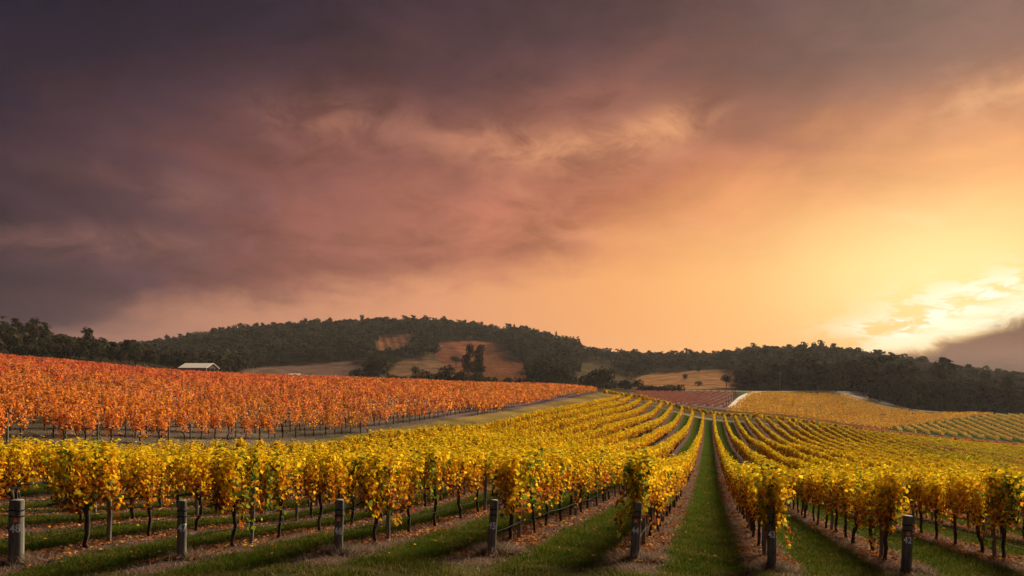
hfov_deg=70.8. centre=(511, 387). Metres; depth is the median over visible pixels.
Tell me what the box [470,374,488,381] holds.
bush
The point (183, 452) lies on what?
grapevine
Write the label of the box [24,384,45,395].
grapevine
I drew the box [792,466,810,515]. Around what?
grapevine
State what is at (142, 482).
grapevine
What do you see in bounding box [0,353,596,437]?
orange grapevine rows
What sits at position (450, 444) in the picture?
grapevine
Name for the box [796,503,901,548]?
drip pipe
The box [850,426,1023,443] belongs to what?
grapevine headland row
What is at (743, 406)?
amber grapevine rows
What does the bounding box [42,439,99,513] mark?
grapevine
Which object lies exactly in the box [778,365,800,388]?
gum tree
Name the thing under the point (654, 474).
grapevine
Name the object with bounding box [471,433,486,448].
grapevine
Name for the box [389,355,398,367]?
gum tree
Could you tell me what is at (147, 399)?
grapevine
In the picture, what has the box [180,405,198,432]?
grapevine
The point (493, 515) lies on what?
numbered post
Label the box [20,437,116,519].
grapevine
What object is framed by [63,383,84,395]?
grapevine
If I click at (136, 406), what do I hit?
grapevine
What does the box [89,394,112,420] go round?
grapevine
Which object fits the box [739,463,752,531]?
grapevine
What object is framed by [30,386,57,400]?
grapevine
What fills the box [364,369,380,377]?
bush
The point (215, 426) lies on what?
grapevine
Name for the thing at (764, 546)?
trellis post
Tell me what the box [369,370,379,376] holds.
gum tree
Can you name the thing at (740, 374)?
gum tree
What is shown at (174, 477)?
grapevine
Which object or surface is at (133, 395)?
grapevine
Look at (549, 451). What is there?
grapevine
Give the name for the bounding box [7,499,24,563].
numbered post
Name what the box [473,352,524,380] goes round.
hillside grapevine rows
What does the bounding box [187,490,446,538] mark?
drip pipe
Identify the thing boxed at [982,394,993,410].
gum tree
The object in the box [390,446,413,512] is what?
grapevine
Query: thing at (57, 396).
grapevine
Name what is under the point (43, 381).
grapevine
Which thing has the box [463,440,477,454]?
grapevine
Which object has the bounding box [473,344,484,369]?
gum tree
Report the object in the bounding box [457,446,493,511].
grapevine
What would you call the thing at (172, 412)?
grapevine
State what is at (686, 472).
grapevine
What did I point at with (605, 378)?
gum tree
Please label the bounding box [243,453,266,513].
grapevine
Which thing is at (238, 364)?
gum tree
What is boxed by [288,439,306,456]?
grapevine
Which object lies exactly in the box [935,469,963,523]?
grapevine
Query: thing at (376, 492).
grapevine
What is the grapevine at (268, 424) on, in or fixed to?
on the ground at (708, 377)
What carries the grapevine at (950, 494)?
on the ground at (708, 377)
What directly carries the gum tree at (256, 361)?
on the ground at (708, 377)
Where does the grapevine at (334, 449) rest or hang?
on the ground at (708, 377)
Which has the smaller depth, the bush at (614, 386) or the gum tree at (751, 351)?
the bush at (614, 386)
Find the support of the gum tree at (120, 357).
on the ground at (708, 377)
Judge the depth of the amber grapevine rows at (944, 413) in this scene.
339.61 m
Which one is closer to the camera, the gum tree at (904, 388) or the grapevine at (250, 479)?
the grapevine at (250, 479)
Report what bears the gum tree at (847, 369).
on the ground at (708, 377)
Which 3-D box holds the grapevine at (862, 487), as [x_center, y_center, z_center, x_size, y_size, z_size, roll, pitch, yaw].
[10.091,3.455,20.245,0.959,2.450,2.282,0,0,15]
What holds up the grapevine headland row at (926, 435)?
on the ground at (708, 377)
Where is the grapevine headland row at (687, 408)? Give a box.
[603,389,853,428]
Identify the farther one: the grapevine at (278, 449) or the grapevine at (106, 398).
the grapevine at (106, 398)
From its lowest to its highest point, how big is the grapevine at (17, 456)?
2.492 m
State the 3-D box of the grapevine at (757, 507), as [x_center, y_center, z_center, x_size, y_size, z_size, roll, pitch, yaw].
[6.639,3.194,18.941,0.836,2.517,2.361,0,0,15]
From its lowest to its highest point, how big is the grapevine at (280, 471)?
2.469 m
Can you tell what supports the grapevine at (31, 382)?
on the ground at (708, 377)
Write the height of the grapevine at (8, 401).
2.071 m
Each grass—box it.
[0,376,1023,575]
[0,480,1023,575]
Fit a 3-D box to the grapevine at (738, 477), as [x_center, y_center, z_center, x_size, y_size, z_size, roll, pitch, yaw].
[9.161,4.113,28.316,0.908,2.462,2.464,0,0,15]
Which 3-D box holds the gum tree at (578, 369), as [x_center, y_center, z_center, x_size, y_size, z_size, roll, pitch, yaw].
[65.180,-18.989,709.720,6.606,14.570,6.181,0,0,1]
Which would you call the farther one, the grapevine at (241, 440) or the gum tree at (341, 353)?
the gum tree at (341, 353)
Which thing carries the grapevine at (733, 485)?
on the ground at (708, 377)
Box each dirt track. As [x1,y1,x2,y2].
[728,392,754,407]
[784,391,935,411]
[829,391,899,406]
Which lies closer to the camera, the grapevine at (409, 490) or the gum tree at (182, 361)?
the grapevine at (409, 490)
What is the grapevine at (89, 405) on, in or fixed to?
on the ground at (708, 377)
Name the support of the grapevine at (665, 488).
on the ground at (708, 377)
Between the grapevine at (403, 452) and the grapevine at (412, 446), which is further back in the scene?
the grapevine at (412, 446)
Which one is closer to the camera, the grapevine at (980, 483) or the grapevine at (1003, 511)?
the grapevine at (1003, 511)
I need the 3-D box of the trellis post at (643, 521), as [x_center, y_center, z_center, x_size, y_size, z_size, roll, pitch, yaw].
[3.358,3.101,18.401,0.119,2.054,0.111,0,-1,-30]
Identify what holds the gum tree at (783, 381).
on the ground at (708, 377)
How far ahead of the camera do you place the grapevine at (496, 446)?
37.01 m
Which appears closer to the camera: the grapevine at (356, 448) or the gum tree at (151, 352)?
the grapevine at (356, 448)
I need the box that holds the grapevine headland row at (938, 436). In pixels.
[857,428,1022,443]
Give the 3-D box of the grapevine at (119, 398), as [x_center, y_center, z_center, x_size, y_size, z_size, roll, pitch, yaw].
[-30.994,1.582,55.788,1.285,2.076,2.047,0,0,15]
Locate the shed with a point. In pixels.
(212, 367)
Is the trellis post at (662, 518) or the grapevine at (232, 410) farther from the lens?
the grapevine at (232, 410)
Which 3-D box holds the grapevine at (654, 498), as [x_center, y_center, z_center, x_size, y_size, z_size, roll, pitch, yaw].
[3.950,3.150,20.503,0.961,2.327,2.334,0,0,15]
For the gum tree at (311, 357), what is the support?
on the ground at (708, 377)
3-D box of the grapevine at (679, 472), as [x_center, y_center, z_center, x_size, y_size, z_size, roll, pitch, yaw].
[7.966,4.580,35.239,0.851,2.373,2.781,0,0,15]
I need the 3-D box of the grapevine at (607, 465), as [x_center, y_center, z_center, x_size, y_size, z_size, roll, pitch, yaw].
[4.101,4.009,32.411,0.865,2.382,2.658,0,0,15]
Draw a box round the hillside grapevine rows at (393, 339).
[378,330,414,348]
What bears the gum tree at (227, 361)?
on the ground at (708, 377)
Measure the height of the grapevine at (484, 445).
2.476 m
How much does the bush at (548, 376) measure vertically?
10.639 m
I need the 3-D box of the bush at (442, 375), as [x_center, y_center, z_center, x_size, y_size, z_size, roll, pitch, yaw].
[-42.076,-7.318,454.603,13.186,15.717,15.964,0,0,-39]
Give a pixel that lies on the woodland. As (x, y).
(224, 342)
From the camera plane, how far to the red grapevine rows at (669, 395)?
369.14 m
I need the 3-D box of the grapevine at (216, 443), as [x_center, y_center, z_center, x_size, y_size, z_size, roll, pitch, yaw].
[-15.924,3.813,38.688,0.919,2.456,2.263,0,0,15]
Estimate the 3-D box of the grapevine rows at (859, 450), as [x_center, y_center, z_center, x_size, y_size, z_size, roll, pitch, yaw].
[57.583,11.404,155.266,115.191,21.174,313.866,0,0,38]
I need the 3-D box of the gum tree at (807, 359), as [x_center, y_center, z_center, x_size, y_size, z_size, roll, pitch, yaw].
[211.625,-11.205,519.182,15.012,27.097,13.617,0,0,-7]
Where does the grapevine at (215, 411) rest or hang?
on the ground at (708, 377)
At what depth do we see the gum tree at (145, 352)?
420.78 m
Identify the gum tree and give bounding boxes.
[4,328,13,333]
[4,340,22,354]
[18,344,41,356]
[25,322,37,334]
[34,347,55,357]
[37,331,48,344]
[48,346,64,358]
[56,346,75,358]
[73,343,89,359]
[86,342,100,361]
[97,352,105,362]
[107,346,116,362]
[113,349,122,363]
[115,352,127,363]
[122,340,136,364]
[130,354,142,365]
[141,350,150,365]
[141,355,155,366]
[146,348,156,366]
[155,352,170,365]
[159,355,171,364]
[164,358,175,367]
[177,358,188,365]
[188,356,200,362]
[217,360,223,370]
[221,363,228,371]
[222,358,234,371]
[226,364,237,371]
[234,356,244,372]
[243,352,250,368]
[251,359,258,367]
[273,350,283,364]
[308,354,314,363]
[334,352,341,360]
[337,349,345,359]
[364,362,377,370]
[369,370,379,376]
[376,366,383,374]
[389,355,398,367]
[391,350,397,361]
[396,348,403,357]
[422,347,431,353]
[429,347,437,357]
[450,356,461,363]
[461,343,474,375]
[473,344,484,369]
[474,366,485,373]
[575,362,580,371]
[579,369,597,386]
[591,366,615,389]
[626,367,638,380]
[643,364,651,373]
[697,360,704,368]
[712,354,721,363]
[716,354,724,367]
[720,375,730,388]
[725,352,730,366]
[735,366,753,388]
[744,376,759,389]
[747,347,756,357]
[766,364,787,389]
[777,376,791,389]
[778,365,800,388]
[794,354,816,388]
[827,361,847,388]
[836,363,852,387]
[863,376,894,401]
[867,355,897,397]
[886,379,916,406]
[907,390,932,407]
[907,394,921,408]
[908,382,927,406]
[926,382,954,409]
[943,390,964,410]
[964,396,981,410]
[975,380,1000,410]
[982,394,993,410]
[1003,370,1016,376]
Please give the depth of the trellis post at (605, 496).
33.17 m
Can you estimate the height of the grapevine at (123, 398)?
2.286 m
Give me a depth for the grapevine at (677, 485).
33.38 m
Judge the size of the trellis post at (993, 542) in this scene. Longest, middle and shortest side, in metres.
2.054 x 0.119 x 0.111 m
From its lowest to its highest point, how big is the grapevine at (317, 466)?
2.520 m
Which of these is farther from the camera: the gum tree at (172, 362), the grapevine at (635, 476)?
the gum tree at (172, 362)
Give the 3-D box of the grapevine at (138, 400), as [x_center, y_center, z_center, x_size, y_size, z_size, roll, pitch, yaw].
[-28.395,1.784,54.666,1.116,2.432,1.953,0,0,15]
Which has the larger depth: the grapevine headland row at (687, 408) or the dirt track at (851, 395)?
the dirt track at (851, 395)
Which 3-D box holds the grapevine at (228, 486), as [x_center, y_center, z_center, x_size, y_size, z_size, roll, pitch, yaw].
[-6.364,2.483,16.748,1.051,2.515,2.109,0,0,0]
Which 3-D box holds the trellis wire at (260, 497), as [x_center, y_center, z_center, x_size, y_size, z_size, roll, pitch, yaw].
[-0.691,3.660,37.561,0.006,3.573,46.801,0,0,15]
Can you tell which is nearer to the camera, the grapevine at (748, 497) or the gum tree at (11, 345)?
the grapevine at (748, 497)
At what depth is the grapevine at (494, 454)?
25.92 m
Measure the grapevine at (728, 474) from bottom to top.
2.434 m
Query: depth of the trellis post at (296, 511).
24.58 m
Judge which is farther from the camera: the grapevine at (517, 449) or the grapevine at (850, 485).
the grapevine at (517, 449)
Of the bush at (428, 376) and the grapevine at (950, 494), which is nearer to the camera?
the grapevine at (950, 494)
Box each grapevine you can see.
[0,375,13,383]
[0,379,24,395]
[0,384,13,401]
[0,391,26,430]
[0,392,15,423]
[0,400,36,438]
[0,403,10,442]
[0,433,51,498]
[0,436,56,529]
[1,442,44,498]
[5,381,31,401]
[15,378,35,400]
[15,390,38,404]
[20,379,41,395]
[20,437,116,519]
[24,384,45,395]
[24,388,50,423]
[27,395,64,430]
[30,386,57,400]
[33,439,87,477]
[34,376,52,393]
[36,400,68,437]
[39,386,64,418]
[40,384,60,402]
[42,390,69,422]
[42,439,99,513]
[42,440,89,504]
[45,435,124,548]
[46,405,76,440]
[49,385,69,400]
[49,396,80,426]
[54,388,77,405]
[54,401,88,437]
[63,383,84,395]
[64,391,88,411]
[70,397,98,421]
[71,388,90,415]
[72,408,100,439]
[83,386,102,399]
[84,393,101,407]
[84,402,110,437]
[85,439,116,450]
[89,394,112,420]
[93,390,112,414]
[93,446,187,536]
[95,406,124,441]
[100,447,140,511]
[102,399,126,430]
[104,446,162,520]
[109,395,121,409]
[110,392,130,403]
[114,405,139,437]
[117,394,137,420]
[117,399,135,425]
[120,441,152,456]
[125,403,146,431]
[125,446,166,497]
[127,393,143,404]
[127,411,154,444]
[128,396,147,412]
[132,444,181,507]
[133,405,156,437]
[135,394,157,410]
[138,400,158,431]
[146,399,163,417]
[147,413,171,442]
[147,437,182,454]
[149,404,171,437]
[155,398,171,414]
[156,450,202,506]
[158,405,177,425]
[161,446,199,486]
[164,402,184,427]
[167,443,230,530]
[171,409,194,439]
[175,437,203,458]
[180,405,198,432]
[180,448,213,506]
[183,404,195,427]
[189,445,234,515]
[191,414,210,439]
[191,445,222,475]
[192,405,209,432]
[201,436,228,452]
[203,412,223,439]
[204,442,264,546]
[209,406,224,421]
[219,411,239,439]
[225,406,244,433]
[225,446,272,523]
[227,437,251,454]
[240,414,255,439]
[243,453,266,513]
[249,411,267,439]
[250,439,270,455]
[250,445,270,488]
[250,447,306,537]
[259,455,293,509]
[260,455,303,521]
[263,415,279,438]
[267,445,293,458]
[269,439,288,455]
[287,444,309,459]
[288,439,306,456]
[289,448,313,495]
[291,454,328,517]
[293,454,321,506]
[301,445,346,531]
[307,442,327,455]
[323,442,342,452]
[328,450,353,498]
[330,451,370,524]
[338,441,355,450]
[341,442,403,542]
[348,442,366,454]
[351,452,371,499]
[359,451,399,518]
[364,444,380,451]
[378,443,390,449]
[384,448,426,532]
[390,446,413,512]
[390,446,415,497]
[391,441,407,453]
[406,443,424,453]
[409,444,429,457]
[415,450,443,506]
[416,439,452,525]
[417,436,434,450]
[426,443,455,500]
[429,434,443,445]
[436,438,454,450]
[438,445,478,518]
[452,446,467,494]
[453,437,464,453]
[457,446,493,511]
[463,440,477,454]
[464,444,479,491]
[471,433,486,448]
[475,439,494,469]
[481,447,503,497]
[483,434,494,447]
[488,445,539,540]
[490,439,504,484]
[498,445,518,476]
[500,440,514,452]
[507,445,525,477]
[509,440,521,450]
[518,438,528,449]
[519,442,553,533]
[526,439,536,449]
[532,438,543,451]
[535,449,563,525]
[537,447,546,471]
[544,445,572,520]
[545,443,557,460]
[552,443,565,457]
[560,441,571,457]
[563,453,587,516]
[566,444,576,461]
[571,441,584,453]
[571,449,591,512]
[580,445,587,461]
[581,453,601,508]
[586,445,592,455]
[590,446,608,504]
[597,452,611,502]
[604,451,618,498]
[609,447,657,542]
[610,450,624,494]
[610,451,621,496]
[619,449,627,489]
[631,452,662,543]
[647,457,667,535]
[651,454,671,531]
[654,456,671,526]
[654,456,674,514]
[664,456,679,513]
[665,461,676,517]
[666,454,680,508]
[670,457,682,488]
[673,454,686,496]
[673,456,686,498]
[674,461,682,507]
[675,452,688,478]
[675,458,684,501]
[724,461,731,485]
[725,459,733,496]
[727,458,737,501]
[727,461,739,491]
[728,463,738,507]
[730,463,737,509]
[731,463,742,514]
[731,464,748,518]
[734,462,746,520]
[735,466,749,515]
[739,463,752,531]
[741,460,762,537]
[743,468,761,545]
[746,461,781,534]
[749,461,805,553]
[784,467,796,506]
[785,467,799,509]
[789,467,806,512]
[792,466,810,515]
[797,467,816,517]
[801,467,823,521]
[810,466,825,524]
[813,467,837,527]
[819,469,850,532]
[828,464,860,537]
[839,471,867,542]
[850,468,893,550]
[859,462,916,559]
[895,467,923,513]
[909,465,938,533]
[918,472,961,538]
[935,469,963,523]
[936,467,977,543]
[949,473,998,552]
[950,469,970,526]
[964,461,1023,557]
[966,469,991,530]
[1010,478,1023,538]
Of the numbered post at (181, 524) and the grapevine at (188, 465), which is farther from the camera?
the grapevine at (188, 465)
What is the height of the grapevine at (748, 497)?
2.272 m
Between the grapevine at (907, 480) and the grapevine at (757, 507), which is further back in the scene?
the grapevine at (907, 480)
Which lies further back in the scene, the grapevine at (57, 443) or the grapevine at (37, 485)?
the grapevine at (57, 443)
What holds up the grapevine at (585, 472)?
on the ground at (708, 377)
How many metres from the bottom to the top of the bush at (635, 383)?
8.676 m
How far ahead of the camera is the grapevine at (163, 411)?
49.54 m
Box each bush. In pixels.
[348,369,363,376]
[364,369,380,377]
[410,365,419,375]
[417,369,437,379]
[434,364,455,382]
[453,370,469,381]
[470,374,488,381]
[479,374,491,382]
[504,377,512,384]
[523,378,535,383]
[528,369,543,378]
[535,376,546,382]
[541,374,560,382]
[542,377,555,382]
[559,380,572,383]
[562,375,580,382]
[610,380,620,388]
[618,380,630,389]
[631,379,643,386]
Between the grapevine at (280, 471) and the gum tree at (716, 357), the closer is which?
the grapevine at (280, 471)
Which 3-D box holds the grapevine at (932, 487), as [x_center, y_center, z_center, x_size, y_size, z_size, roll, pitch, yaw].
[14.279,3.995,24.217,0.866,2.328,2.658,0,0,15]
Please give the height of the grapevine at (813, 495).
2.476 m
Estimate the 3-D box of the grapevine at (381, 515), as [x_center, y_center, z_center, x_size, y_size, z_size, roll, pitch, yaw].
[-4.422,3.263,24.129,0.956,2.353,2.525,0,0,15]
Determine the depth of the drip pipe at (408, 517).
18.93 m
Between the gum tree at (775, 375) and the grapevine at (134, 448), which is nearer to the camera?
the grapevine at (134, 448)
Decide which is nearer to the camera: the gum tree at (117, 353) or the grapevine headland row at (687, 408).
the grapevine headland row at (687, 408)
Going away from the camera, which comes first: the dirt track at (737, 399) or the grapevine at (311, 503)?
the grapevine at (311, 503)
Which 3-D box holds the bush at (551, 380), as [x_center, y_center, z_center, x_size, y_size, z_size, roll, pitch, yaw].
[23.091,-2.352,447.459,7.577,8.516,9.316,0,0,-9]
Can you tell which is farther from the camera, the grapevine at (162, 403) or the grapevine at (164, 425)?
the grapevine at (162, 403)
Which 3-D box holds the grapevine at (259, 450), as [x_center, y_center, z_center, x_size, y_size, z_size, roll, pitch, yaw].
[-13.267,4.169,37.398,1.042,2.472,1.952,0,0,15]
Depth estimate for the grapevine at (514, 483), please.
17.24 m
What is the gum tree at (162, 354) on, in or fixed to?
on the ground at (708, 377)
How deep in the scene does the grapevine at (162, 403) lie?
56.31 m
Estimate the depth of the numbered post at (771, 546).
16.53 m
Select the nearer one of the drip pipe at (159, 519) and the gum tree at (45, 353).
the drip pipe at (159, 519)
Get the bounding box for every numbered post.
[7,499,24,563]
[177,500,186,558]
[334,499,343,551]
[488,499,497,552]
[630,502,641,559]
[767,508,775,568]
[901,515,912,570]
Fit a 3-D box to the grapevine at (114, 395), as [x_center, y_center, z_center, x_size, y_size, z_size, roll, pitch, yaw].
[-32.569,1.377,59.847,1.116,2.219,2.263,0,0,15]
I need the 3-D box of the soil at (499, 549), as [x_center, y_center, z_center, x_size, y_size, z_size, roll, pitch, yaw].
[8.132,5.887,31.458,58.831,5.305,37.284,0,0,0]
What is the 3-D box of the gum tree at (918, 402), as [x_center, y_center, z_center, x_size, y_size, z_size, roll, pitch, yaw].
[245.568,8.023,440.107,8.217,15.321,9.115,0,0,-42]
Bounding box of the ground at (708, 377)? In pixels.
[0,329,1023,575]
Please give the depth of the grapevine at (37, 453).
21.21 m
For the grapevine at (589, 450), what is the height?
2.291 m
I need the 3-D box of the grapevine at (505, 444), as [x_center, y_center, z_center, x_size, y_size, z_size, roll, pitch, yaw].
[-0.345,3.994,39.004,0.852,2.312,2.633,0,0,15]
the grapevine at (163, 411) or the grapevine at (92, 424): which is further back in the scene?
the grapevine at (163, 411)
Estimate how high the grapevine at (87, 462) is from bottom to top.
2.613 m
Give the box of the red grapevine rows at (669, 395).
[631,390,732,406]
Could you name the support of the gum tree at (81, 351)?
on the ground at (708, 377)
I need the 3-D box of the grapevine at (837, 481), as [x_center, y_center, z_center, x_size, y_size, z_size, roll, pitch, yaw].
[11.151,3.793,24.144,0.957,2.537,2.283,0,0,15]
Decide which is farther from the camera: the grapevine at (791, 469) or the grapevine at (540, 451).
the grapevine at (791, 469)
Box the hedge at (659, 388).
[637,384,685,390]
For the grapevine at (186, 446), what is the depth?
36.85 m
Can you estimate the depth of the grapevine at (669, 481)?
25.63 m
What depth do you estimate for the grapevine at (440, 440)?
45.63 m
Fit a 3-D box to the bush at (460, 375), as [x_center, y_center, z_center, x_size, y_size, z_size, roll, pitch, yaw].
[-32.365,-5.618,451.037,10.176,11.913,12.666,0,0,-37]
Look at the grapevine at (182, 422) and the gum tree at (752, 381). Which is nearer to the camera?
the grapevine at (182, 422)
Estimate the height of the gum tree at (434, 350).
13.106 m
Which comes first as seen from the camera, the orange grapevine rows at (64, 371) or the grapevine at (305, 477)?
the grapevine at (305, 477)
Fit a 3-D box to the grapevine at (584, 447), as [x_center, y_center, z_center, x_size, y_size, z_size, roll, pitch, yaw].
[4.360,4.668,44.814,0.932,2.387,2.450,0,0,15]
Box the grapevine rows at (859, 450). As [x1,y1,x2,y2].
[302,393,1023,489]
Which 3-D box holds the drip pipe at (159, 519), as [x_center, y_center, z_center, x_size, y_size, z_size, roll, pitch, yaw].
[-3.743,4.510,37.773,0.018,2.783,48.001,0,0,15]
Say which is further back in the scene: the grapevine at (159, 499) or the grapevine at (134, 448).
the grapevine at (134, 448)
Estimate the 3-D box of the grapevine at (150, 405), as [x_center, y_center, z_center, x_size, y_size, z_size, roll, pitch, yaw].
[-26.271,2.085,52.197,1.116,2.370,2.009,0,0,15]
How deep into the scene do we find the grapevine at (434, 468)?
20.48 m
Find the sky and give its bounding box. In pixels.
[0,0,1023,372]
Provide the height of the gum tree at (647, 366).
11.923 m
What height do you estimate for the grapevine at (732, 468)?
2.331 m
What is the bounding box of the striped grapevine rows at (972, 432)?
[896,413,1023,441]
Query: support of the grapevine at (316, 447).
on the ground at (708, 377)
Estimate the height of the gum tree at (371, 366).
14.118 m
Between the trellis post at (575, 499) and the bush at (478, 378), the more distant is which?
the bush at (478, 378)
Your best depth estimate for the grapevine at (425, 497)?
27.68 m
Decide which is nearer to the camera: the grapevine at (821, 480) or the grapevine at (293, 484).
the grapevine at (293, 484)
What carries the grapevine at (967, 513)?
on the ground at (708, 377)
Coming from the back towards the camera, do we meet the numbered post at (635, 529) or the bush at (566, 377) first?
the bush at (566, 377)
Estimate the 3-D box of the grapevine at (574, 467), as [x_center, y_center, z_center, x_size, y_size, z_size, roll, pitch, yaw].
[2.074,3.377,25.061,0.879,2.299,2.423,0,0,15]
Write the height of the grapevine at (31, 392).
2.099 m
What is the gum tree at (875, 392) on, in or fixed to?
on the ground at (708, 377)
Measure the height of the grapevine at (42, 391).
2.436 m
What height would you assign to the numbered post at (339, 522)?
1.299 m
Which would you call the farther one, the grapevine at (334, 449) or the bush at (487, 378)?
the bush at (487, 378)
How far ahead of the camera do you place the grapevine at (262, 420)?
60.37 m
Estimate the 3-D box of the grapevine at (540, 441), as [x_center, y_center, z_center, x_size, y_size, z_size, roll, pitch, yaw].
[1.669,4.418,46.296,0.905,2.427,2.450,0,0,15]
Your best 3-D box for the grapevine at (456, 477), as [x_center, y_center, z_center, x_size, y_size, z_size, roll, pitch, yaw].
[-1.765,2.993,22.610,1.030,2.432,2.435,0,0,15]
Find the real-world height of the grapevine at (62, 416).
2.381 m
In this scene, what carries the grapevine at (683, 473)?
on the ground at (708, 377)
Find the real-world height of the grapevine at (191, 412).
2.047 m
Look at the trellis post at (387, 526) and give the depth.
17.61 m
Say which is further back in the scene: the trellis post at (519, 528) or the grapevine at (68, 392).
the grapevine at (68, 392)
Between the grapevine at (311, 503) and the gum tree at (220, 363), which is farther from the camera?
the gum tree at (220, 363)
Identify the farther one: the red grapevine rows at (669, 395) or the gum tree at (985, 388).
the gum tree at (985, 388)
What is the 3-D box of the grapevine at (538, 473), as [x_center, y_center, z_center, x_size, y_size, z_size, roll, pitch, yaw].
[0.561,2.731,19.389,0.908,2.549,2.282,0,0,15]
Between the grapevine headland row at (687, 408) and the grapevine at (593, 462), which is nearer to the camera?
the grapevine at (593, 462)
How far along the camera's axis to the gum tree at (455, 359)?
690.08 m
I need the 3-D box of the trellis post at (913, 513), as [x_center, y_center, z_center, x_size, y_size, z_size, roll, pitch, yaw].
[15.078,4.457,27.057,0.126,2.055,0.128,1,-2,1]
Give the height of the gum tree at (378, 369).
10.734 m
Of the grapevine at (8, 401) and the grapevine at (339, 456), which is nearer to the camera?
the grapevine at (339, 456)
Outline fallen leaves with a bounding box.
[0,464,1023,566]
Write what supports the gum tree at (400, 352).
on the ground at (708, 377)
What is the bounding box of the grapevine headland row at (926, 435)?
[854,427,1023,445]
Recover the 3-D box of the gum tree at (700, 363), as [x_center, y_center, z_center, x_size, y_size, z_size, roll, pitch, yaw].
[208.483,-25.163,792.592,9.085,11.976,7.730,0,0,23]
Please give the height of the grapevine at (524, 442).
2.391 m
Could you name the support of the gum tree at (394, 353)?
on the ground at (708, 377)
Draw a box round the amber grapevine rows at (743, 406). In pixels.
[726,391,923,420]
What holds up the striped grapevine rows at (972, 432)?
on the ground at (708, 377)
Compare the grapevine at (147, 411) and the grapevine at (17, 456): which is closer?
the grapevine at (17, 456)
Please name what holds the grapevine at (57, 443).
on the ground at (708, 377)
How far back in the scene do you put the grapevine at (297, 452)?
41.09 m
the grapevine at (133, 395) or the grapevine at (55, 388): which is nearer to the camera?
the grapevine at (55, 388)
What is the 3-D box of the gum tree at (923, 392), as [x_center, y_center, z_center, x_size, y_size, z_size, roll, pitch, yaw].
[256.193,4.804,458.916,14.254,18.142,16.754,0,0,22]
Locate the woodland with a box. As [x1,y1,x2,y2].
[0,314,1023,405]
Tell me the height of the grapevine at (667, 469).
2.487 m
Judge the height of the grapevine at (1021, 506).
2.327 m
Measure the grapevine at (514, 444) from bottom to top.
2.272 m
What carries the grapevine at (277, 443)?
on the ground at (708, 377)
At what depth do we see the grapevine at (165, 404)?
61.02 m
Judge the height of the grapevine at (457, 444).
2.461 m
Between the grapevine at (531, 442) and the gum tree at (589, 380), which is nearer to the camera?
the grapevine at (531, 442)
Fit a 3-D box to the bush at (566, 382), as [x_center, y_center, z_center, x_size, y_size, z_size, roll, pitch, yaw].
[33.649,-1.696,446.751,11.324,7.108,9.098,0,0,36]
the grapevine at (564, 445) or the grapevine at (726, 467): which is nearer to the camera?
the grapevine at (564, 445)
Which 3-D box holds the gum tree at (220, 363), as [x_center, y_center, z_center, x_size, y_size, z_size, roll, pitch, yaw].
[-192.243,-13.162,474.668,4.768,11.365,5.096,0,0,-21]
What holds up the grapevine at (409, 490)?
on the ground at (708, 377)
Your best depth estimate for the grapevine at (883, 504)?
18.15 m
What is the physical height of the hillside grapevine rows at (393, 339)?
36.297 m
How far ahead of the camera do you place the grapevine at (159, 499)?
26.75 m
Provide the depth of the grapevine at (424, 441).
43.38 m
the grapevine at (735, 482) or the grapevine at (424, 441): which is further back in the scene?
the grapevine at (424, 441)
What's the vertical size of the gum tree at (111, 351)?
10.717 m
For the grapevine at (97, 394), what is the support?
on the ground at (708, 377)
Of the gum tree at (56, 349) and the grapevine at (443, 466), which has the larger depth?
the gum tree at (56, 349)
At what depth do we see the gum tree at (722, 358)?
794.63 m
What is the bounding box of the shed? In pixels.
[178,363,219,378]
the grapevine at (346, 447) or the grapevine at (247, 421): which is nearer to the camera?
the grapevine at (346, 447)
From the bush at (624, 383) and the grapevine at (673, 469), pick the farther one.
the bush at (624, 383)
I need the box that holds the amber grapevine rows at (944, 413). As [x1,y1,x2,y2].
[836,411,992,428]
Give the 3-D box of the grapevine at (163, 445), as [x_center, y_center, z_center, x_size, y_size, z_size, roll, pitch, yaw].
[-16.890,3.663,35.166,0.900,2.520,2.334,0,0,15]
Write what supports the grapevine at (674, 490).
on the ground at (708, 377)
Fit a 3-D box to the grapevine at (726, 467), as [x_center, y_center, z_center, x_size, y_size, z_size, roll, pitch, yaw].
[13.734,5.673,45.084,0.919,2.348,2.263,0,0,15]
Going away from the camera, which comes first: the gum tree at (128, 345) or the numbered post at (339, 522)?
the numbered post at (339, 522)
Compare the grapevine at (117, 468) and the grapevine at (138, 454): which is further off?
the grapevine at (138, 454)
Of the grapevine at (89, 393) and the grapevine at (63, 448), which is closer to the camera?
the grapevine at (63, 448)
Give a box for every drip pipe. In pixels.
[1,492,337,515]
[4,496,210,500]
[24,501,346,540]
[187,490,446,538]
[343,497,491,533]
[496,484,624,531]
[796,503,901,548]
[914,520,1023,548]
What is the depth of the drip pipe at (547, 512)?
20.86 m
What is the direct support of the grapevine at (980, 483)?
on the ground at (708, 377)
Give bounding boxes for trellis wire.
[25,441,529,513]
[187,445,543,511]
[344,457,493,507]
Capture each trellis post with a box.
[5,412,8,446]
[96,415,98,444]
[106,461,111,541]
[195,472,198,515]
[249,462,256,542]
[295,467,299,521]
[385,462,390,538]
[483,455,487,510]
[517,461,520,537]
[574,461,576,514]
[604,476,606,500]
[641,508,645,545]
[661,501,664,521]
[762,513,766,555]
[830,493,833,529]
[879,483,883,556]
[911,480,914,530]
[990,495,996,555]
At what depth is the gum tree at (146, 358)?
403.37 m
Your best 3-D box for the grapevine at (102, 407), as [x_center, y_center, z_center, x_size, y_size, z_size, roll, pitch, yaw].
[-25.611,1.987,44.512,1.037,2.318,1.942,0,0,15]
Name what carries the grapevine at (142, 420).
on the ground at (708, 377)
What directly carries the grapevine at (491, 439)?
on the ground at (708, 377)

